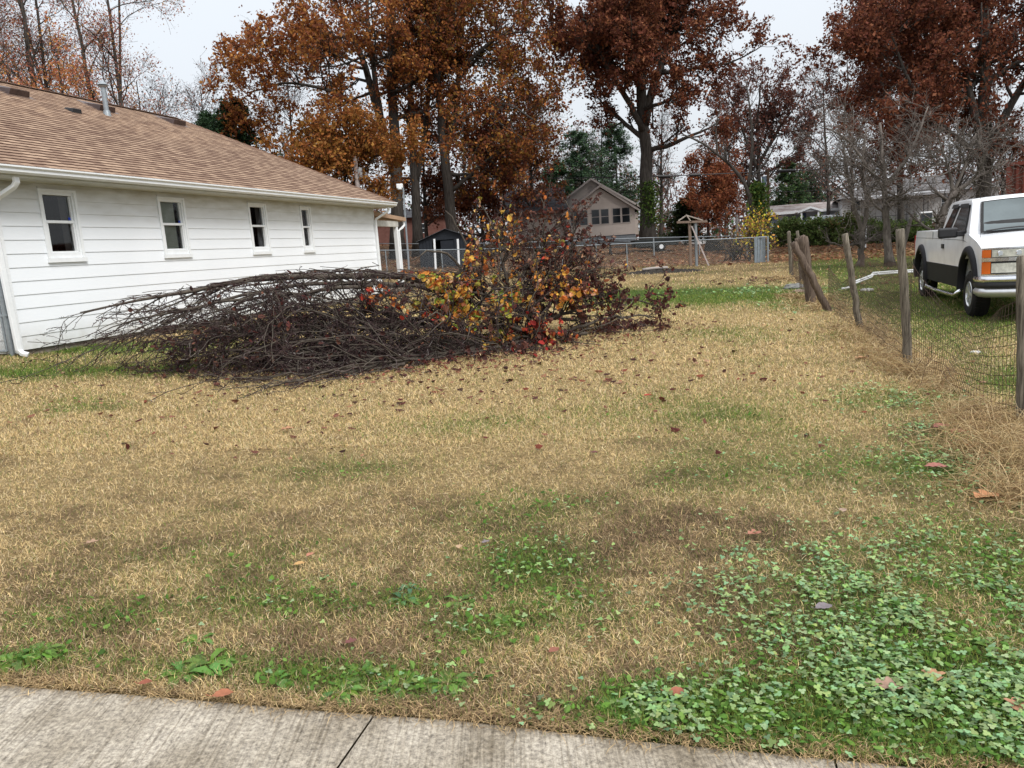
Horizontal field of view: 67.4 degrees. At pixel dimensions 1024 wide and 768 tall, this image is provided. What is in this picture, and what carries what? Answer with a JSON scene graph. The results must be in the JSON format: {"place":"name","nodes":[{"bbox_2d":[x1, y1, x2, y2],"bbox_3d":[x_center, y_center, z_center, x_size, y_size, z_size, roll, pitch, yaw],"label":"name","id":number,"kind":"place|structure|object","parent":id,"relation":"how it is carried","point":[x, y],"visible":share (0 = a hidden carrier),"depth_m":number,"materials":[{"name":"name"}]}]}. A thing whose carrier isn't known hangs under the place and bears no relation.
{"place":"outdoors","nodes":[
{"label":"outdoors","id":0,"kind":"place"},
{"bbox_2d":[0,683,914,767],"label":"sidewalk","id":1,"kind":"structure","parent":0,"point":[44,728],"depth_m":2.52,"materials":[{"name":"concrete"}]},
{"bbox_2d":[0,238,1023,767],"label":"ground","id":2,"kind":"structure","parent":0,"point":[396,474],"depth_m":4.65,"materials":[{"name":"plant"}]},
{"bbox_2d":[0,0,42,81],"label":"woodland tree","id":3,"kind":"object","parent":2,"relation":"on","point":[4,23],"visible":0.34,"depth_m":43.75,"materials":[{"name":"brown plant"}]},
{"bbox_2d":[0,0,43,88],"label":"woodland tree","id":4,"kind":"object","parent":2,"relation":"on","point":[19,48],"visible":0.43,"depth_m":42.03,"materials":[{"name":"brown plant"}]},
{"bbox_2d":[0,0,77,87],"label":"woodland tree","id":5,"kind":"object","parent":2,"relation":"on","point":[26,35],"visible":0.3,"depth_m":44.26,"materials":[{"name":"brown plant"}]},
{"bbox_2d":[1,0,89,94],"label":"woodland tree","id":6,"kind":"object","parent":2,"relation":"on","point":[39,23],"visible":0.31,"depth_m":45.17,"materials":[{"name":"brown plant"}]},
{"bbox_2d":[16,8,116,100],"bbox_3d":[-22.110,-11.806,38.946,4.585,12.881,4.700,-4,10,0],"label":"sapling","id":7,"kind":"object","parent":2,"relation":"on","point":[61,82],"visible":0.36,"depth_m":37.50,"materials":[{"name":"brown plant"}]},
{"bbox_2d":[35,0,132,102],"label":"woodland tree","id":8,"kind":"object","parent":2,"relation":"on","point":[82,48],"visible":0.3,"depth_m":43.05,"materials":[{"name":"brown plant"}]},
{"bbox_2d":[61,0,179,108],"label":"woodland tree","id":9,"kind":"object","parent":2,"relation":"on","point":[120,53],"visible":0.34,"depth_m":47.02,"materials":[{"name":"brown plant"}]},
{"bbox_2d":[43,0,201,115],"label":"woodland tree","id":10,"kind":"object","parent":2,"relation":"on","point":[117,75],"visible":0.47,"depth_m":43.77,"materials":[{"name":"brown plant"}]},
{"bbox_2d":[128,71,196,119],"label":"bare tree","id":11,"kind":"object","parent":2,"relation":"on","point":[157,91],"visible":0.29,"depth_m":65.19,"materials":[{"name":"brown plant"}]},
{"bbox_2d":[153,660,214,691],"bbox_3d":[-1.256,1.096,2.950,0.222,0.033,0.213,-11,12,-34],"label":"dandelion weed","id":12,"kind":"object","parent":2,"relation":"on","point":[204,668],"visible":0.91,"depth_m":2.92,"materials":[{"name":"green plant"}]},
{"bbox_2d":[0,266,373,384],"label":"cut limb","id":13,"kind":"object","parent":2,"relation":"on","point":[317,291],"visible":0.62,"depth_m":10.43,"materials":[{"name":"brown plant"}]},
{"bbox_2d":[0,80,405,356],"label":"white house","id":14,"kind":"structure","parent":2,"relation":"on","point":[103,202],"depth_m":14.60,"materials":[{"name":"wood"}]},
{"bbox_2d":[0,279,14,355],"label":"chain link gate","id":15,"kind":"structure","parent":14,"relation":"attached to","point":[6,323],"depth_m":11.50,"materials":[{"name":"metal"}]},
{"bbox_2d":[28,188,87,262],"bbox_3d":[-7.418,-2.540,12.326,0.550,1.185,0.750,-1,10,17],"label":"window","id":16,"kind":"structure","parent":14,"relation":"in","point":[59,212],"depth_m":12.50,"materials":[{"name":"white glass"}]},
{"bbox_2d":[148,196,192,257],"bbox_3d":[-6.700,-3.012,14.770,0.550,1.185,0.770,-1,10,17],"label":"window","id":17,"kind":"structure","parent":14,"relation":"in","point":[171,210],"depth_m":14.82,"materials":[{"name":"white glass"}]},
{"bbox_2d":[247,203,272,254],"bbox_3d":[-5.931,-3.518,17.388,0.550,1.185,0.720,-1,10,17],"label":"window","id":18,"kind":"structure","parent":14,"relation":"in","point":[257,212],"depth_m":17.54,"materials":[{"name":"white glass"}]},
{"bbox_2d":[299,206,315,252],"bbox_3d":[-5.368,-3.888,19.308,0.550,1.185,0.530,-1,10,17],"label":"window","id":19,"kind":"structure","parent":14,"relation":"in","point":[305,212],"depth_m":19.37,"materials":[{"name":"white glass"}]},
{"bbox_2d":[172,46,235,121],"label":"bare tree","id":20,"kind":"object","parent":2,"relation":"on","point":[203,106],"visible":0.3,"depth_m":62.39,"materials":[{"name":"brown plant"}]},
{"bbox_2d":[182,648,238,681],"bbox_3d":[-1.179,1.084,2.993,0.232,0.032,0.212,-7,10,-17],"label":"dandelion weed","id":21,"kind":"object","parent":2,"relation":"on","point":[216,652],"visible":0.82,"depth_m":3.00,"materials":[{"name":"green plant"}]},
{"bbox_2d":[114,269,362,365],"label":"cut limb","id":22,"kind":"object","parent":2,"relation":"on","point":[256,283],"visible":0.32,"depth_m":10.22,"materials":[{"name":"brown plant"}]},
{"bbox_2d":[200,94,282,155],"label":"pine tree","id":23,"kind":"object","parent":2,"relation":"on","point":[239,137],"visible":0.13,"depth_m":47.03,"materials":[{"name":"green plant"}]},
{"bbox_2d":[42,270,445,362],"bbox_3d":[-3.485,-1.068,11.138,6.027,1.030,0.867,-8,10,-21],"label":"cut limb","id":24,"kind":"object","parent":2,"relation":"on","point":[159,297],"visible":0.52,"depth_m":10.72,"materials":[{"name":"brown plant"}]},
{"bbox_2d":[95,268,407,385],"bbox_3d":[-2.997,-0.941,10.816,3.660,1.343,3.887,-1,10,17],"label":"cut limb","id":25,"kind":"object","parent":2,"relation":"on","point":[303,297],"visible":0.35,"depth_m":9.97,"materials":[{"name":"brown plant"}]},
{"bbox_2d":[74,262,433,386],"bbox_3d":[-3.199,-0.851,10.310,2.473,1.364,4.700,6,14,45],"label":"cut limb","id":26,"kind":"object","parent":2,"relation":"on","point":[181,362],"visible":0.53,"depth_m":9.87,"materials":[{"name":"brown plant"}]},
{"bbox_2d":[114,266,407,372],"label":"cut limb","id":27,"kind":"object","parent":2,"relation":"on","point":[233,310],"visible":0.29,"depth_m":10.54,"materials":[{"name":"brown plant"}]},
{"bbox_2d":[88,269,453,368],"bbox_3d":[-3.254,-1.056,11.054,5.265,1.110,0.932,-8,11,-25],"label":"cut limb","id":28,"kind":"object","parent":2,"relation":"on","point":[196,308],"visible":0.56,"depth_m":10.55,"materials":[{"name":"brown plant"}]},
{"bbox_2d":[244,44,317,157],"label":"bare tree","id":29,"kind":"object","parent":2,"relation":"on","point":[288,97],"visible":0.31,"depth_m":62.20,"materials":[{"name":"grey plant"}]},
{"bbox_2d":[104,276,463,386],"bbox_3d":[-2.808,-0.837,10.324,4.336,1.292,3.366,-4,10,0],"label":"cut limb","id":30,"kind":"object","parent":2,"relation":"on","point":[405,300],"visible":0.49,"depth_m":10.07,"materials":[{"name":"brown plant"}]},
{"bbox_2d":[181,269,412,380],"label":"cut limb","id":31,"kind":"object","parent":2,"relation":"on","point":[242,351],"visible":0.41,"depth_m":10.11,"materials":[{"name":"brown plant"}]},
{"bbox_2d":[191,344,404,389],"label":"cut limb","id":32,"kind":"object","parent":2,"relation":"on","point":[303,374],"visible":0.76,"depth_m":9.37,"materials":[{"name":"brown plant"}]},
{"bbox_2d":[147,293,480,401],"bbox_3d":[-2.026,-0.609,9.569,2.113,1.024,4.438,0,11,23],"label":"cut limb","id":33,"kind":"object","parent":2,"relation":"on","point":[405,358],"visible":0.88,"depth_m":9.37,"materials":[{"name":"brown plant"}]},
{"bbox_2d":[196,0,471,259],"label":"tree","id":34,"kind":"object","parent":2,"relation":"on","point":[321,44],"visible":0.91,"depth_m":46.79,"materials":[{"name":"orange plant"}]},
{"bbox_2d":[214,272,458,382],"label":"cut limb","id":35,"kind":"object","parent":2,"relation":"on","point":[321,361],"visible":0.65,"depth_m":9.77,"materials":[{"name":"brown plant"}]},
{"bbox_2d":[244,87,432,211],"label":"tree","id":36,"kind":"object","parent":2,"relation":"on","point":[367,136],"visible":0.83,"depth_m":44.99,"materials":[{"name":"orange plant"}]},
{"bbox_2d":[319,678,372,705],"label":"dandelion weed","id":37,"kind":"object","parent":2,"relation":"on","point":[349,696],"visible":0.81,"depth_m":2.77,"materials":[{"name":"green plant"}]},
{"bbox_2d":[180,271,517,381],"bbox_3d":[-2.074,-0.861,10.207,4.241,1.346,2.787,-4,10,0],"label":"cut limb","id":38,"kind":"object","parent":2,"relation":"on","point":[309,352],"visible":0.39,"depth_m":10.13,"materials":[{"name":"brown plant"}]},
{"bbox_2d":[193,266,515,365],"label":"cut limb","id":39,"kind":"object","parent":2,"relation":"on","point":[372,311],"visible":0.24,"depth_m":10.85,"materials":[{"name":"brown plant"}]},
{"bbox_2d":[217,270,525,369],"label":"cut limb","id":40,"kind":"object","parent":2,"relation":"on","point":[460,300],"visible":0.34,"depth_m":10.66,"materials":[{"name":"brown plant"}]},
{"bbox_2d":[377,209,445,244],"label":"brick house","id":41,"kind":"structure","parent":2,"relation":"on","point":[383,234],"depth_m":90.12,"materials":[{"name":"brown"}]},
{"bbox_2d":[354,272,479,344],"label":"cut limb","id":42,"kind":"object","parent":2,"relation":"on","point":[391,296],"visible":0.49,"depth_m":11.08,"materials":[{"name":"brown plant"}]},
{"bbox_2d":[386,100,464,236],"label":"tree","id":43,"kind":"object","parent":2,"relation":"on","point":[435,185],"visible":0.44,"depth_m":57.73,"materials":[{"name":"brown plant"}]},
{"bbox_2d":[361,0,504,256],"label":"tree","id":44,"kind":"object","parent":2,"relation":"on","point":[417,230],"visible":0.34,"depth_m":51.96,"materials":[{"name":"brown plant"}]},
{"bbox_2d":[335,261,539,372],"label":"cut limb","id":45,"kind":"object","parent":2,"relation":"on","point":[461,283],"visible":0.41,"depth_m":10.68,"materials":[{"name":"brown plant"}]},
{"bbox_2d":[417,229,476,268],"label":"metal shed","id":46,"kind":"structure","parent":2,"relation":"on","point":[445,239],"depth_m":45.75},
{"bbox_2d":[419,669,474,697],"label":"dandelion weed","id":47,"kind":"object","parent":2,"relation":"on","point":[459,678],"visible":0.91,"depth_m":2.81,"materials":[{"name":"green plant"}]},
{"bbox_2d":[340,228,576,345],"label":"cut limb","id":48,"kind":"object","parent":2,"relation":"on","point":[524,294],"visible":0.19,"depth_m":11.69,"materials":[{"name":"brown plant"}]},
{"bbox_2d":[437,228,509,338],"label":"cut limb","id":49,"kind":"object","parent":2,"relation":"on","point":[487,239],"visible":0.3,"depth_m":12.16,"materials":[{"name":"brown plant"}]},
{"bbox_2d":[428,83,522,249],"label":"tree","id":50,"kind":"object","parent":2,"relation":"on","point":[464,212],"visible":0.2,"depth_m":59.30,"materials":[{"name":"brown plant"}]},
{"bbox_2d":[411,250,542,349],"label":"cut limb","id":51,"kind":"object","parent":2,"relation":"on","point":[432,285],"visible":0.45,"depth_m":11.41,"materials":[{"name":"yellow plant"}]},
{"bbox_2d":[431,210,530,325],"bbox_3d":[-0.656,-1.825,12.207,1.514,1.833,1.837,2,12,32],"label":"leafy stem","id":52,"kind":"object","parent":2,"relation":"on","point":[484,261],"visible":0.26,"depth_m":11.83,"materials":[{"name":"brown plant"}]},
{"bbox_2d":[440,272,534,345],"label":"cut limb","id":53,"kind":"object","parent":2,"relation":"on","point":[465,309],"visible":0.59,"depth_m":11.38,"materials":[{"name":"yellow plant"}]},
{"bbox_2d":[412,267,563,368],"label":"cut limb","id":54,"kind":"object","parent":2,"relation":"on","point":[523,345],"visible":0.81,"depth_m":10.88,"materials":[{"name":"brown plant"}]},
{"bbox_2d":[402,0,588,232],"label":"tree","id":55,"kind":"object","parent":2,"relation":"on","point":[508,54],"visible":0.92,"depth_m":50.51,"materials":[{"name":"brown plant"}]},
{"bbox_2d":[456,192,547,322],"bbox_3d":[-0.238,-1.931,11.963,1.401,2.091,1.432,-6,10,-13],"label":"leafy stem","id":56,"kind":"object","parent":2,"relation":"on","point":[509,226],"visible":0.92,"depth_m":11.99,"materials":[{"name":"orange plant"}]},
{"bbox_2d":[455,106,554,250],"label":"tree","id":57,"kind":"object","parent":2,"relation":"on","point":[519,197],"visible":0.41,"depth_m":57.43,"materials":[{"name":"brown plant"}]},
{"bbox_2d":[7,239,1014,466],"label":"leaf litter","id":58,"kind":"object","parent":2,"relation":"on","point":[539,446],"visible":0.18,"depth_m":10.75,"materials":[{"name":"plant"}]},
{"bbox_2d":[0,269,1023,767],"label":"dry long grass","id":59,"kind":"structure","parent":2,"relation":"on","point":[994,427],"depth_m":4.90,"materials":[{"name":"plant"}]},
{"bbox_2d":[0,307,1023,766],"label":"ground cover","id":60,"kind":"object","parent":2,"relation":"on","point":[820,711],"visible":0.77,"depth_m":2.88,"materials":[{"name":"green plant"}]},
{"bbox_2d":[388,208,650,361],"bbox_3d":[-0.238,-1.531,11.246,3.976,2.143,2.631,-11,12,-36],"label":"cut limb","id":61,"kind":"object","parent":2,"relation":"on","point":[514,339],"visible":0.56,"depth_m":11.51,"materials":[{"name":"brown plant"}]},
{"bbox_2d":[490,54,571,205],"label":"tree","id":62,"kind":"object","parent":2,"relation":"on","point":[538,161],"visible":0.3,"depth_m":63.21,"materials":[{"name":"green plant"}]},
{"bbox_2d":[494,311,578,345],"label":"cut limb","id":63,"kind":"object","parent":2,"relation":"on","point":[534,324],"visible":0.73,"depth_m":11.65,"materials":[{"name":"brown plant"}]},
{"bbox_2d":[496,211,582,316],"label":"cut limb","id":64,"kind":"object","parent":2,"relation":"on","point":[549,247],"visible":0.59,"depth_m":12.57,"materials":[{"name":"brown plant"}]},
{"bbox_2d":[494,166,588,322],"bbox_3d":[0.457,-2.287,12.719,1.552,2.625,1.204,-4,10,0],"label":"leafy stem","id":65,"kind":"object","parent":2,"relation":"on","point":[549,209],"visible":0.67,"depth_m":12.59,"materials":[{"name":"brown plant"}]},
{"bbox_2d":[480,228,626,339],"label":"cut limb","id":66,"kind":"object","parent":2,"relation":"on","point":[559,287],"visible":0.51,"depth_m":12.65,"materials":[{"name":"brown plant"}]},
{"bbox_2d":[536,160,574,195],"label":"pine tree","id":67,"kind":"object","parent":2,"relation":"on","point":[563,172],"visible":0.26,"depth_m":78.97,"materials":[{"name":"green plant"}]},
{"bbox_2d":[515,258,598,342],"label":"cut limb","id":68,"kind":"object","parent":2,"relation":"on","point":[584,291],"visible":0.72,"depth_m":12.25,"materials":[{"name":"orange plant"}]},
{"bbox_2d":[519,223,615,331],"bbox_3d":[0.780,-1.746,12.929,1.749,1.831,1.308,-11,12,-35],"label":"leafy stem","id":69,"kind":"object","parent":2,"relation":"on","point":[586,229],"visible":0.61,"depth_m":12.80,"materials":[{"name":"brown plant"}]},
{"bbox_2d":[505,178,639,246],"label":"tan house","id":70,"kind":"structure","parent":2,"relation":"on","point":[611,211],"depth_m":62.87,"materials":[{"name":"beige"}]},
{"bbox_2d":[380,236,768,271],"bbox_3d":[0.964,-6.547,39.374,23.136,2.235,0.080,-1,10,18],"label":"chain link fence","id":71,"kind":"object","parent":2,"relation":"on","point":[626,254],"visible":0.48,"depth_m":37.65,"materials":[{"name":"metal"}]},
{"bbox_2d":[527,182,626,312],"bbox_3d":[1.015,-2.207,12.759,1.836,2.278,1.870,-4,10,0],"label":"leafy stem","id":72,"kind":"object","parent":2,"relation":"on","point":[578,216],"visible":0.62,"depth_m":12.84,"materials":[{"name":"brown plant"}]},
{"bbox_2d":[156,282,1023,765],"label":"clover","id":73,"kind":"object","parent":2,"relation":"on","point":[890,694],"visible":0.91,"depth_m":2.85,"materials":[{"name":"green plant"}]},
{"bbox_2d":[499,235,685,333],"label":"cut limb","id":74,"kind":"object","parent":2,"relation":"on","point":[582,314],"visible":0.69,"depth_m":13.15,"materials":[{"name":"brown plant"}]},
{"bbox_2d":[548,128,658,217],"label":"pine tree","id":75,"kind":"object","parent":2,"relation":"on","point":[580,138],"visible":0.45,"depth_m":80.56,"materials":[{"name":"green plant"}]},
{"bbox_2d":[567,269,671,335],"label":"cut limb","id":76,"kind":"object","parent":2,"relation":"on","point":[611,313],"visible":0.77,"depth_m":13.14,"materials":[{"name":"brown plant"}]},
{"bbox_2d":[591,120,654,224],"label":"pine tree","id":77,"kind":"object","parent":2,"relation":"on","point":[620,139],"visible":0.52,"depth_m":86.37,"materials":[{"name":"green plant"}]},
{"bbox_2d":[254,115,1015,243],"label":"distant foliage","id":78,"kind":"object","parent":2,"relation":"on","point":[710,226],"depth_m":110.18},
{"bbox_2d":[625,86,686,236],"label":"bare tree","id":79,"kind":"object","parent":2,"relation":"on","point":[660,154],"visible":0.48,"depth_m":81.05,"materials":[{"name":"grey plant"}]},
{"bbox_2d":[512,0,803,248],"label":"tree","id":80,"kind":"object","parent":2,"relation":"on","point":[608,37],"visible":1,"depth_m":52.64,"materials":[{"name":"brown plant"}]},
{"bbox_2d":[657,197,716,244],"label":"pine tree","id":81,"kind":"object","parent":2,"relation":"on","point":[679,211],"visible":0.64,"depth_m":64.31,"materials":[{"name":"green plant"}]},
{"bbox_2d":[677,215,708,265],"bbox_3d":[8.390,-6.701,35.930,1.420,2.419,0.962,-4,10,0],"label":"feeder post","id":82,"kind":"object","parent":2,"relation":"on","point":[696,240],"visible":0.91,"depth_m":35.69,"materials":[{"name":"wood"}]},
{"bbox_2d":[676,134,747,241],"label":"tree","id":83,"kind":"object","parent":2,"relation":"on","point":[721,194],"visible":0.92,"depth_m":61.61,"materials":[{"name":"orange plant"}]},
{"bbox_2d":[683,74,780,253],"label":"tree","id":84,"kind":"object","parent":2,"relation":"on","point":[757,193],"visible":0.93,"depth_m":45.57,"materials":[{"name":"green plant"}]},
{"bbox_2d":[714,226,755,260],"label":"dry shrub","id":85,"kind":"object","parent":2,"relation":"on","point":[733,252],"visible":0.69,"depth_m":39.47,"materials":[{"name":"grey plant"}]},
{"bbox_2d":[733,200,786,260],"bbox_3d":[12.130,-7.556,38.145,2.619,3.014,2.737,-4,10,0],"label":"yellow shrub","id":86,"kind":"object","parent":2,"relation":"on","point":[756,230],"visible":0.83,"depth_m":37.92,"materials":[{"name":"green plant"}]},
{"bbox_2d":[696,53,845,202],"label":"tree","id":87,"kind":"object","parent":2,"relation":"on","point":[771,113],"visible":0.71,"depth_m":75.87,"materials":[{"name":"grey plant"}]},
{"bbox_2d":[764,158,814,205],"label":"pine tree","id":88,"kind":"object","parent":2,"relation":"on","point":[788,178],"visible":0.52,"depth_m":85.33,"materials":[{"name":"green plant"}]},
{"bbox_2d":[761,212,826,246],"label":"hedge shrub","id":89,"kind":"object","parent":2,"relation":"on","point":[785,225],"visible":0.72,"depth_m":55.44,"materials":[{"name":"green plant"}]},
{"bbox_2d":[749,201,838,232],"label":"mobile home","id":90,"kind":"object","parent":2,"relation":"on","point":[804,210],"visible":0.25,"depth_m":74.73,"materials":[{"name":"grey"}]},
{"bbox_2d":[783,215,841,245],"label":"hedge shrub","id":91,"kind":"object","parent":2,"relation":"on","point":[819,239],"visible":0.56,"depth_m":55.41,"materials":[{"name":"green plant"}]},
{"bbox_2d":[781,50,877,214],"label":"bare tree","id":92,"kind":"object","parent":2,"relation":"on","point":[825,144],"visible":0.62,"depth_m":71.38,"materials":[{"name":"grey plant"}]},
{"bbox_2d":[794,38,888,217],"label":"bare tree","id":93,"kind":"object","parent":2,"relation":"on","point":[832,112],"visible":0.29,"depth_m":63.62,"materials":[{"name":"grey plant"}]},
{"bbox_2d":[815,210,870,245],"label":"hedge shrub","id":94,"kind":"object","parent":2,"relation":"on","point":[833,223],"visible":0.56,"depth_m":55.44,"materials":[{"name":"green plant"}]},
{"bbox_2d":[804,115,898,266],"bbox_3d":[12.615,-7.153,28.430,3.150,5.707,2.071,-4,10,0],"label":"bare tree","id":95,"kind":"object","parent":2,"relation":"on","point":[861,241],"visible":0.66,"depth_m":28.44,"materials":[{"name":"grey plant"}]},
{"bbox_2d":[789,81,971,266],"bbox_3d":[13.252,-7.375,27.389,5.925,6.409,4.028,-5,10,-8],"label":"bare tree","id":96,"kind":"object","parent":2,"relation":"on","point":[886,198],"visible":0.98,"depth_m":27.14,"materials":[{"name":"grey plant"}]},
{"bbox_2d":[817,0,964,222],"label":"tree","id":97,"kind":"object","parent":2,"relation":"on","point":[901,214],"visible":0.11,"depth_m":54.39,"materials":[{"name":"brown plant"}]},
{"bbox_2d":[866,214,922,243],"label":"hedge shrub","id":98,"kind":"object","parent":2,"relation":"on","point":[911,232],"visible":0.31,"depth_m":54.23,"materials":[{"name":"green plant"}]},
{"bbox_2d":[787,228,1023,419],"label":"wire fence","id":99,"kind":"object","parent":2,"relation":"on","point":[799,247],"visible":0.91,"depth_m":8.62,"materials":[{"name":"brown wood"}]},
{"bbox_2d":[795,0,1023,197],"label":"tree","id":100,"kind":"object","parent":2,"relation":"on","point":[997,44],"visible":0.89,"depth_m":40.72,"materials":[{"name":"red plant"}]},
{"bbox_2d":[832,175,999,224],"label":"porch house","id":101,"kind":"structure","parent":2,"relation":"on","point":[892,215],"depth_m":66.99,"materials":[{"name":"white"}]},
{"bbox_2d":[883,96,1023,229],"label":"bare tree","id":102,"kind":"object","parent":2,"relation":"on","point":[940,216],"visible":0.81,"depth_m":26.01,"materials":[{"name":"grey plant"}]},
{"bbox_2d":[913,192,1023,316],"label":"pickup truck","id":103,"kind":"object","parent":2,"relation":"on","point":[972,250],"visible":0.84,"depth_m":12.68,"materials":[{"name":"white paint"}]},
{"bbox_2d":[1005,161,1023,194],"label":"red container","id":104,"kind":"object","parent":2,"relation":"on","point":[1017,185],"visible":0.24,"depth_m":30.23,"materials":[{"name":"metal"}]},
{"bbox_2d":[0,0,1023,242],"label":"sky","id":105,"kind":"structure","parent":0,"point":[177,50],"materials":[{"name":"white"}]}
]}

